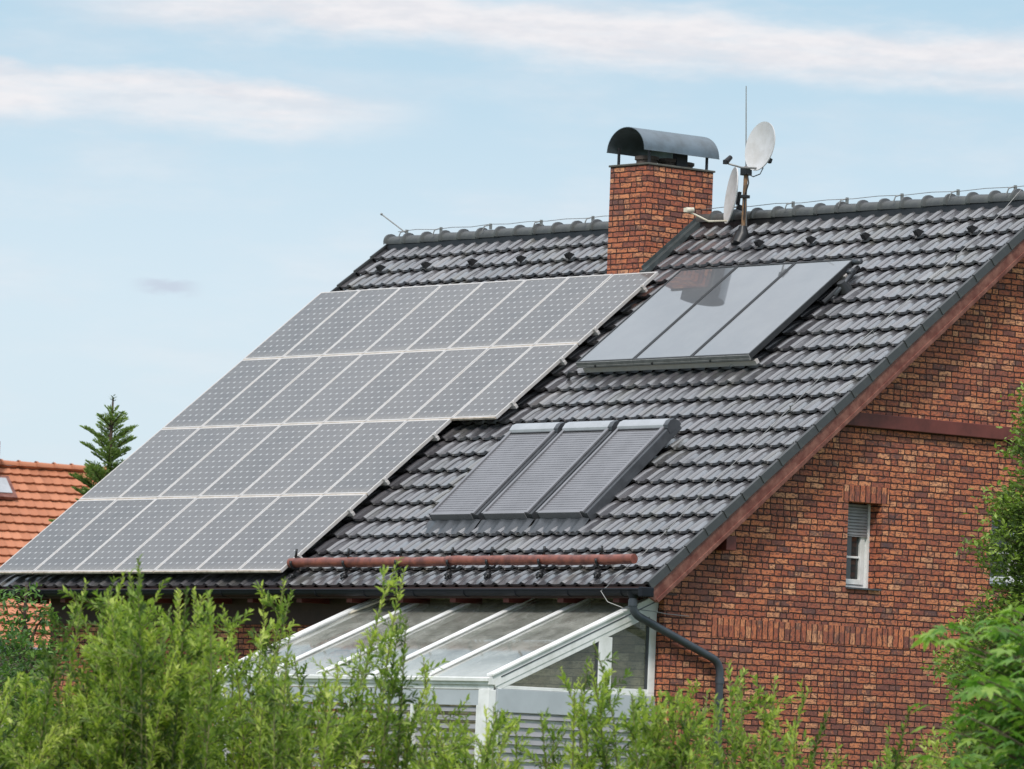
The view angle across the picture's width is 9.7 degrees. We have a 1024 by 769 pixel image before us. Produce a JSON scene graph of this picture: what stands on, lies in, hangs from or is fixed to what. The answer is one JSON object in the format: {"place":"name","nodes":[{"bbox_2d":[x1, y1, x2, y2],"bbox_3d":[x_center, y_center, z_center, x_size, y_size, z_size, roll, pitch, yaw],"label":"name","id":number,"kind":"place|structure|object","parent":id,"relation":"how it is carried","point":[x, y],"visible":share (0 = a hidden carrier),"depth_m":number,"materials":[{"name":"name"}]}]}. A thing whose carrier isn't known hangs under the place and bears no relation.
{"place":"outdoors","nodes":[
{"label":"outdoors","id":0,"kind":"place"},
{"bbox_2d":[0,0,1023,466],"label":"sky","id":1,"kind":"structure","parent":0,"point":[180,180],"materials":[{"name":"blue"}]},
{"label":"ground","id":2,"kind":"structure","parent":0,"visible":0},
{"bbox_2d":[0,671,30,768],"bbox_3d":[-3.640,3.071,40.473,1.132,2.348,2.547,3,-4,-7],"label":"willow shrub","id":3,"kind":"object","parent":2,"relation":"on","point":[8,764],"visible":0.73,"depth_m":40.39,"materials":[{"name":"green plant"}]},
{"bbox_2d":[0,589,60,745],"bbox_3d":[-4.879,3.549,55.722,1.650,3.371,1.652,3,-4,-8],"label":"bush","id":4,"kind":"object","parent":2,"relation":"on","point":[14,645],"visible":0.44,"depth_m":55.78,"materials":[{"name":"green plant"}]},
{"bbox_2d":[0,582,81,760],"bbox_3d":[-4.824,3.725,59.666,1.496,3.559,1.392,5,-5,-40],"label":"bush","id":5,"kind":"object","parent":2,"relation":"on","point":[25,618],"visible":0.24,"depth_m":59.75,"materials":[{"name":"green plant"}]},
{"bbox_2d":[0,459,106,750],"bbox_3d":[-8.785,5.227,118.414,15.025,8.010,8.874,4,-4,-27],"label":"neighbour house","id":6,"kind":"structure","parent":2,"relation":"on","point":[35,496],"depth_m":117.33,"materials":[{"name":"tile"}]},
{"bbox_2d":[7,395,138,704],"bbox_3d":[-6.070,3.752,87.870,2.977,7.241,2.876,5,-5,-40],"label":"spruce","id":7,"kind":"object","parent":2,"relation":"on","point":[97,473],"visible":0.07,"depth_m":87.88,"materials":[{"name":"green plant"}]},
{"bbox_2d":[0,570,166,768],"bbox_3d":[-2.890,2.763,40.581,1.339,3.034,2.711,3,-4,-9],"label":"willow shrub","id":8,"kind":"object","parent":2,"relation":"on","point":[62,734],"visible":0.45,"depth_m":40.16,"materials":[{"name":"green plant"}]},
{"bbox_2d":[54,554,251,768],"bbox_3d":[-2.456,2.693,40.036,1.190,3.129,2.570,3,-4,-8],"label":"willow shrub","id":9,"kind":"object","parent":2,"relation":"on","point":[169,741],"visible":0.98,"depth_m":39.48,"materials":[{"name":"green plant"}]},
{"bbox_2d":[168,576,337,768],"bbox_3d":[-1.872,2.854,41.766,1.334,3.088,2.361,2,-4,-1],"label":"willow shrub","id":10,"kind":"object","parent":2,"relation":"on","point":[242,753],"visible":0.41,"depth_m":41.68,"materials":[{"name":"green plant"}]},
{"bbox_2d":[235,634,382,768],"bbox_3d":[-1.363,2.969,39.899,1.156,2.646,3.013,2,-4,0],"label":"willow shrub","id":11,"kind":"object","parent":2,"relation":"on","point":[338,739],"visible":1,"depth_m":39.64,"materials":[{"name":"green plant"}]},
{"bbox_2d":[326,557,466,768],"bbox_3d":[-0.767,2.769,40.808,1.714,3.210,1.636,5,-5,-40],"label":"willow shrub","id":12,"kind":"object","parent":2,"relation":"on","point":[385,757],"visible":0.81,"depth_m":40.83,"materials":[{"name":"green plant"}]},
{"bbox_2d":[215,598,658,768],"bbox_3d":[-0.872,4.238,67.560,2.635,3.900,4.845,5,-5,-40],"label":"conservatory","id":13,"kind":"object","parent":2,"relation":"on","point":[510,657],"visible":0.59,"depth_m":66.90,"materials":[{"name":"white glass"},{"name":"white plastic"},{"name":"light grey metal"}]},
{"bbox_2d":[392,693,529,768],"bbox_3d":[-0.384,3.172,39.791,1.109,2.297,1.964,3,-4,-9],"label":"willow shrub","id":14,"kind":"object","parent":2,"relation":"on","point":[490,746],"visible":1,"depth_m":39.77,"materials":[{"name":"green plant"}]},
{"bbox_2d":[0,127,1023,768],"bbox_3d":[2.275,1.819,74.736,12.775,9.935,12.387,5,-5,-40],"label":"brick house","id":15,"kind":"structure","parent":2,"relation":"on","point":[814,539],"depth_m":69.41,"materials":[{"name":"red brick"}]},
{"bbox_2d":[346,508,354,515],"bbox_3d":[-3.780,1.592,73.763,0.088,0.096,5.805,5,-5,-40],"label":"mounting rail","id":16,"kind":"object","parent":15,"relation":"attached to","point":[350,511],"visible":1,"depth_m":71.57,"materials":[{"name":"metal"}]},
{"bbox_2d":[0,499,116,573],"bbox_3d":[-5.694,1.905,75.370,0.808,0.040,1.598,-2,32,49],"label":"solar module","id":17,"kind":"object","parent":16,"relation":"attached to","point":[53,537],"visible":1,"depth_m":75.35,"materials":[{"name":"glass"}]},
{"bbox_2d":[381,477,389,484],"bbox_3d":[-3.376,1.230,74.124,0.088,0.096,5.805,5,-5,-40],"label":"mounting rail","id":18,"kind":"object","parent":15,"relation":"attached to","point":[385,481],"visible":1,"depth_m":71.93,"materials":[{"name":"metal"}]},
{"bbox_2d":[79,428,198,499],"bbox_3d":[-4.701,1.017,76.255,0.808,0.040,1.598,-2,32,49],"label":"solar module","id":19,"kind":"object","parent":18,"relation":"attached to","point":[138,464],"visible":1,"depth_m":76.24,"materials":[{"name":"glass"}]},
{"bbox_2d":[119,426,239,498],"bbox_3d":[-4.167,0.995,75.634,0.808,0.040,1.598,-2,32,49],"label":"solar module","id":20,"kind":"object","parent":18,"relation":"on","point":[177,463],"visible":1,"depth_m":75.62,"materials":[{"name":"glass"}]},
{"bbox_2d":[158,425,279,497],"bbox_3d":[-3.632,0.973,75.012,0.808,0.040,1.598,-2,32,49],"label":"solar module","id":21,"kind":"object","parent":18,"relation":"on","point":[212,467],"visible":1,"depth_m":75.00,"materials":[{"name":"glass"}]},
{"bbox_2d":[198,423,321,497],"bbox_3d":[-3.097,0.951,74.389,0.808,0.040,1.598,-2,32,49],"label":"solar module","id":22,"kind":"object","parent":18,"relation":"on","point":[259,461],"visible":1,"depth_m":74.38,"materials":[{"name":"glass"}]},
{"bbox_2d":[240,422,363,496],"bbox_3d":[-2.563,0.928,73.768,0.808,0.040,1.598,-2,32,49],"label":"solar module","id":23,"kind":"object","parent":18,"relation":"on","point":[301,459],"visible":1,"depth_m":73.76,"materials":[{"name":"glass"}]},
{"bbox_2d":[282,420,406,495],"bbox_3d":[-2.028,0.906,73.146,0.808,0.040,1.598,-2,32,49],"label":"solar module","id":24,"kind":"object","parent":18,"relation":"on","point":[342,459],"visible":1,"depth_m":73.13,"materials":[{"name":"glass"}]},
{"bbox_2d":[324,419,451,495],"bbox_3d":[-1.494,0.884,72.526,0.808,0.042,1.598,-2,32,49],"label":"solar module","id":25,"kind":"object","parent":18,"relation":"on","point":[397,449],"visible":1,"depth_m":72.49,"materials":[{"name":"glass"}]},
{"bbox_2d":[430,433,439,440],"bbox_3d":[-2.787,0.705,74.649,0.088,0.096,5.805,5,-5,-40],"label":"mounting rail","id":26,"kind":"object","parent":15,"relation":"attached to","point":[435,437],"visible":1,"depth_m":72.46,"materials":[{"name":"metal"}]},
{"bbox_2d":[287,545,637,579],"bbox_3d":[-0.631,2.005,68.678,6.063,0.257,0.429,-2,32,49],"label":"snow guard","id":27,"kind":"object","parent":15,"relation":"on","point":[348,562],"visible":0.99,"depth_m":68.52,"materials":[{"name":"brown metal"}]},
{"bbox_2d":[423,422,565,534],"bbox_3d":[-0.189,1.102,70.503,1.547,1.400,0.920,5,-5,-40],"label":"roof window","id":28,"kind":"structure","parent":15,"relation":"in","point":[462,507],"depth_m":70.41,"materials":[{"name":"grey metal"}]},
{"bbox_2d":[509,401,517,408],"bbox_3d":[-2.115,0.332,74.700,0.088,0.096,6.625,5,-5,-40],"label":"mounting rail","id":29,"kind":"object","parent":15,"relation":"attached to","point":[514,405],"visible":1,"depth_m":72.20,"materials":[{"name":"metal"}]},
{"bbox_2d":[201,356,320,427],"bbox_3d":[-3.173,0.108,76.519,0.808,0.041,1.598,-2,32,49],"label":"solar module","id":30,"kind":"object","parent":29,"relation":"on","point":[260,392],"visible":1,"depth_m":76.51,"materials":[{"name":"glass"}]},
{"bbox_2d":[242,354,361,425],"bbox_3d":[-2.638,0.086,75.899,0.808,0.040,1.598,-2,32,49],"label":"solar module","id":31,"kind":"object","parent":29,"relation":"on","point":[301,390],"visible":1,"depth_m":75.89,"materials":[{"name":"glass"}]},
{"bbox_2d":[324,350,445,422],"bbox_3d":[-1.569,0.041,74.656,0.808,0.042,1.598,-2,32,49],"label":"solar module","id":32,"kind":"object","parent":29,"relation":"on","point":[384,386],"visible":1,"depth_m":74.64,"materials":[{"name":"glass"}]},
{"bbox_2d":[366,348,488,421],"bbox_3d":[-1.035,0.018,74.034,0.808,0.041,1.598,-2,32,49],"label":"solar module","id":33,"kind":"object","parent":29,"relation":"on","point":[418,392],"visible":1,"depth_m":74.02,"materials":[{"name":"glass"}]},
{"bbox_2d":[452,344,577,420],"bbox_3d":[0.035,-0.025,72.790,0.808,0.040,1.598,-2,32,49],"label":"solar module","id":34,"kind":"object","parent":29,"relation":"on","point":[525,373],"visible":1,"depth_m":72.75,"materials":[{"name":"glass"}]},
{"bbox_2d":[476,420,619,533],"bbox_3d":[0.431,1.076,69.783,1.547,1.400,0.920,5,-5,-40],"label":"roof window","id":35,"kind":"structure","parent":15,"relation":"in","point":[518,503],"depth_m":69.69,"materials":[{"name":"grey metal"}]},
{"bbox_2d":[558,357,566,364],"bbox_3d":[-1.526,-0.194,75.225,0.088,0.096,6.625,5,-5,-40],"label":"mounting rail","id":36,"kind":"object","parent":15,"relation":"attached to","point":[562,361],"visible":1,"depth_m":72.72,"materials":[{"name":"metal"}]},
{"bbox_2d":[162,358,280,428],"bbox_3d":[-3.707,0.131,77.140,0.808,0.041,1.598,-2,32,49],"label":"solar module","id":37,"kind":"object","parent":36,"relation":"on","point":[213,400],"visible":1,"depth_m":77.13,"materials":[{"name":"glass"}]},
{"bbox_2d":[282,352,403,424],"bbox_3d":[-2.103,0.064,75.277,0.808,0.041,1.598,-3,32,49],"label":"solar module","id":38,"kind":"object","parent":36,"relation":"on","point":[339,391],"visible":1,"depth_m":75.26,"materials":[{"name":"glass"}]},
{"bbox_2d":[409,346,531,420],"bbox_3d":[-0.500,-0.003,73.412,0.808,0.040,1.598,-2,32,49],"label":"solar module","id":39,"kind":"object","parent":36,"relation":"on","point":[470,383],"visible":1,"depth_m":73.40,"materials":[{"name":"glass"}]},
{"bbox_2d":[590,327,599,335],"bbox_3d":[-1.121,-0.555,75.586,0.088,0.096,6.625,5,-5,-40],"label":"mounting rail","id":40,"kind":"object","parent":15,"relation":"attached to","point":[595,330],"visible":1,"depth_m":73.08,"materials":[{"name":"metal"}]},
{"bbox_2d":[243,290,359,359],"bbox_3d":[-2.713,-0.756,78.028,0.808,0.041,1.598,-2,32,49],"label":"solar module","id":41,"kind":"object","parent":40,"relation":"attached to","point":[301,325],"visible":1,"depth_m":78.02,"materials":[{"name":"glass"}]},
{"bbox_2d":[283,287,400,357],"bbox_3d":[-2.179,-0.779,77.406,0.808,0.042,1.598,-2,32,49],"label":"solar module","id":42,"kind":"object","parent":40,"relation":"on","point":[339,324],"visible":1,"depth_m":77.40,"materials":[{"name":"glass"}]},
{"bbox_2d":[323,285,441,355],"bbox_3d":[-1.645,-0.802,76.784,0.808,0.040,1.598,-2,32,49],"label":"solar module","id":43,"kind":"object","parent":40,"relation":"on","point":[381,320],"visible":1,"depth_m":76.77,"materials":[{"name":"glass"}]},
{"bbox_2d":[364,282,483,353],"bbox_3d":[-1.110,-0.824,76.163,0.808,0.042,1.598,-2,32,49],"label":"solar module","id":44,"kind":"object","parent":40,"relation":"on","point":[410,329],"visible":1,"depth_m":76.15,"materials":[{"name":"glass"}]},
{"bbox_2d":[405,279,525,351],"bbox_3d":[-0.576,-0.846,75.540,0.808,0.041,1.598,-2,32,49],"label":"solar module","id":45,"kind":"object","parent":40,"relation":"on","point":[464,316],"visible":1,"depth_m":75.53,"materials":[{"name":"glass"}]},
{"bbox_2d":[448,277,568,349],"bbox_3d":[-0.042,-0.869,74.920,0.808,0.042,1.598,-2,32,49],"label":"solar module","id":46,"kind":"object","parent":40,"relation":"on","point":[507,313],"visible":1,"depth_m":74.91,"materials":[{"name":"glass"}]},
{"bbox_2d":[490,274,612,347],"bbox_3d":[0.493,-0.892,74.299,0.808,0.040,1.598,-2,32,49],"label":"solar module","id":47,"kind":"object","parent":40,"relation":"on","point":[552,310],"visible":1,"depth_m":74.28,"materials":[{"name":"glass"}]},
{"bbox_2d":[534,272,658,345],"bbox_3d":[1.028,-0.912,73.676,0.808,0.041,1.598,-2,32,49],"label":"solar module","id":48,"kind":"object","parent":40,"relation":"on","point":[605,301],"visible":1,"depth_m":73.64,"materials":[{"name":"glass"}]},
{"bbox_2d":[529,418,681,533],"bbox_3d":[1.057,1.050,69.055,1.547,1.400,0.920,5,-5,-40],"label":"roof window","id":49,"kind":"structure","parent":15,"relation":"in","point":[622,456],"depth_m":68.95,"materials":[{"name":"grey metal"}]},
{"bbox_2d":[638,284,647,292],"bbox_3d":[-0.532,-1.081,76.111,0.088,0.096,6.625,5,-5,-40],"label":"mounting rail","id":50,"kind":"object","parent":15,"relation":"attached to","point":[643,288],"visible":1,"depth_m":73.61,"materials":[{"name":"metal"}]},
{"bbox_2d":[380,185,1021,616],"bbox_3d":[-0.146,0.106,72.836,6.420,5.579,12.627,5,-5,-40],"label":"lightning conductor","id":51,"kind":"object","parent":15,"relation":"attached to","point":[792,203],"visible":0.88,"depth_m":71.48,"materials":[{"name":"metal"}]},
{"bbox_2d":[566,258,862,378],"bbox_3d":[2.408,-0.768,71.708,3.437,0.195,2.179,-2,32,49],"label":"collector mount","id":52,"kind":"object","parent":15,"relation":"attached to","point":[844,286],"visible":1,"depth_m":70.96,"materials":[{"name":"metal"}]},
{"bbox_2d":[576,266,736,367],"bbox_3d":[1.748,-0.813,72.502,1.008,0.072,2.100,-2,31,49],"label":"solar collector","id":53,"kind":"object","parent":52,"relation":"attached to","point":[626,341],"visible":1,"depth_m":72.47,"materials":[{"name":"glass"}]},
{"bbox_2d":[632,262,794,365],"bbox_3d":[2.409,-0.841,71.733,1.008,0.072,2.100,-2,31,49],"label":"solar collector","id":54,"kind":"object","parent":52,"relation":"attached to","point":[704,319],"visible":1,"depth_m":71.70,"materials":[{"name":"glass"}]},
{"bbox_2d":[690,258,854,362],"bbox_3d":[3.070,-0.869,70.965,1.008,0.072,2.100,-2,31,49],"label":"solar collector","id":55,"kind":"object","parent":52,"relation":"attached to","point":[768,314],"visible":1,"depth_m":70.89,"materials":[{"name":"glass"}]},
{"bbox_2d":[731,166,762,243],"bbox_3d":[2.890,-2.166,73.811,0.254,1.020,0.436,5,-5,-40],"label":"antenna mast","id":56,"kind":"object","parent":15,"relation":"on","point":[741,234],"visible":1,"depth_m":73.87,"materials":[{"name":"black metal"}]},
{"bbox_2d":[683,167,741,223],"bbox_3d":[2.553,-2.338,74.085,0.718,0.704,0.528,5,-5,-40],"label":"satellite dish","id":57,"kind":"object","parent":56,"relation":"attached to","point":[732,198],"visible":1,"depth_m":74.22,"materials":[{"name":"metal"}]},
{"bbox_2d":[745,86,746,225],"bbox_3d":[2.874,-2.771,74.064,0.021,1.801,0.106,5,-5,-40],"label":"whip aerial","id":58,"kind":"object","parent":56,"relation":"attached to","point":[745,146],"visible":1,"depth_m":74.10,"materials":[{"name":"metal"}]},
{"bbox_2d":[723,122,774,170],"bbox_3d":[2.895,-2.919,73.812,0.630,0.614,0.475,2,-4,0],"label":"satellite dish","id":59,"kind":"object","parent":56,"relation":"attached to","point":[760,145],"visible":1,"depth_m":73.84,"materials":[{"name":"metal"}]},
{"bbox_2d":[846,503,880,590],"bbox_3d":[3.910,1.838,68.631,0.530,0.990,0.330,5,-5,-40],"label":"window","id":60,"kind":"structure","parent":15,"relation":"in","point":[858,533],"depth_m":68.76,"materials":[{"name":"white plastic"}]},
{"bbox_2d":[990,515,1021,585],"bbox_3d":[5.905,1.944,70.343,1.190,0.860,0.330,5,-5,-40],"label":"window","id":61,"kind":"structure","parent":15,"relation":"in","point":[999,541],"depth_m":70.24,"materials":[{"name":"white plastic"}]},
{"bbox_2d":[503,640,636,768],"bbox_3d":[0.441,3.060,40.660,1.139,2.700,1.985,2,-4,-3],"label":"willow shrub","id":62,"kind":"object","parent":2,"relation":"on","point":[597,725],"visible":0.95,"depth_m":40.46,"materials":[{"name":"green plant"}]},
{"bbox_2d":[615,678,739,768],"bbox_3d":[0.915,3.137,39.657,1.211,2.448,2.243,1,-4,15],"label":"willow shrub","id":63,"kind":"object","parent":2,"relation":"on","point":[656,752],"visible":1,"depth_m":39.73,"materials":[{"name":"green plant"}]},
{"bbox_2d":[676,659,796,768],"bbox_3d":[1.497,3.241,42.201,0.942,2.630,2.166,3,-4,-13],"label":"willow shrub","id":64,"kind":"object","parent":2,"relation":"on","point":[760,759],"visible":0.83,"depth_m":41.88,"materials":[{"name":"green plant"}]},
{"bbox_2d":[775,679,899,768],"bbox_3d":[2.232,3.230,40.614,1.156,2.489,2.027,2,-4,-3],"label":"willow shrub","id":65,"kind":"object","parent":2,"relation":"on","point":[793,735],"visible":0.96,"depth_m":40.89,"materials":[{"name":"green plant"}]},
{"bbox_2d":[877,705,994,768],"bbox_3d":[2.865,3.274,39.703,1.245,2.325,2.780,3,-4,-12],"label":"willow shrub","id":66,"kind":"object","parent":2,"relation":"on","point":[896,755],"visible":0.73,"depth_m":39.75,"materials":[{"name":"green plant"}]},
{"bbox_2d":[904,605,1023,768],"bbox_3d":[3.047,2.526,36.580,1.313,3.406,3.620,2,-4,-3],"label":"maple","id":67,"kind":"object","parent":2,"relation":"on","point":[1008,682],"visible":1,"depth_m":36.80,"materials":[{"name":"green plant"}]},
{"bbox_2d":[916,377,1023,768],"bbox_3d":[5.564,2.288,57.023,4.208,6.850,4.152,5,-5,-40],"label":"slender tree","id":68,"kind":"object","parent":2,"relation":"on","point":[1015,541],"visible":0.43,"depth_m":56.75,"materials":[{"name":"green plant"}]},
{"bbox_3d":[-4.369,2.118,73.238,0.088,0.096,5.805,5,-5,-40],"label":"mounting rail","id":69,"kind":"object","parent":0,"visible":0},
{"bbox_2d":[33,499,155,573],"bbox_3d":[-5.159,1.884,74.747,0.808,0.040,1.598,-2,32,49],"label":"solar module","id":70,"kind":"object","parent":69,"relation":"on","point":[91,538],"visible":1,"depth_m":74.73,"materials":[{"name":"glass"}]},
{"bbox_2d":[72,497,196,573],"bbox_3d":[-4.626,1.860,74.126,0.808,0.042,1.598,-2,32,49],"label":"solar module","id":71,"kind":"object","parent":69,"relation":"on","point":[130,538],"visible":1,"depth_m":74.10,"materials":[{"name":"glass"}]},
{"bbox_2d":[113,497,237,573],"bbox_3d":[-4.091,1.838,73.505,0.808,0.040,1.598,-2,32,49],"label":"solar module","id":72,"kind":"object","parent":69,"relation":"on","point":[176,533],"visible":1,"depth_m":73.49,"materials":[{"name":"glass"}]},
{"bbox_2d":[154,496,279,572],"bbox_3d":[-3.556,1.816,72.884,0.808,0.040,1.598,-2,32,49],"label":"solar module","id":73,"kind":"object","parent":69,"relation":"on","point":[202,546],"visible":1,"depth_m":72.86,"materials":[{"name":"glass"}]},
{"bbox_2d":[195,495,322,572],"bbox_3d":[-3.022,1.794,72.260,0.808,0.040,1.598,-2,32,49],"label":"solar module","id":74,"kind":"object","parent":69,"relation":"on","point":[255,536],"visible":1,"depth_m":72.24,"materials":[{"name":"glass"}]},
{"bbox_2d":[238,494,366,572],"bbox_3d":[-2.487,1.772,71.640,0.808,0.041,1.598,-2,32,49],"label":"solar module","id":75,"kind":"object","parent":69,"relation":"on","point":[313,524],"visible":1,"depth_m":71.61,"materials":[{"name":"glass"}]}
]}

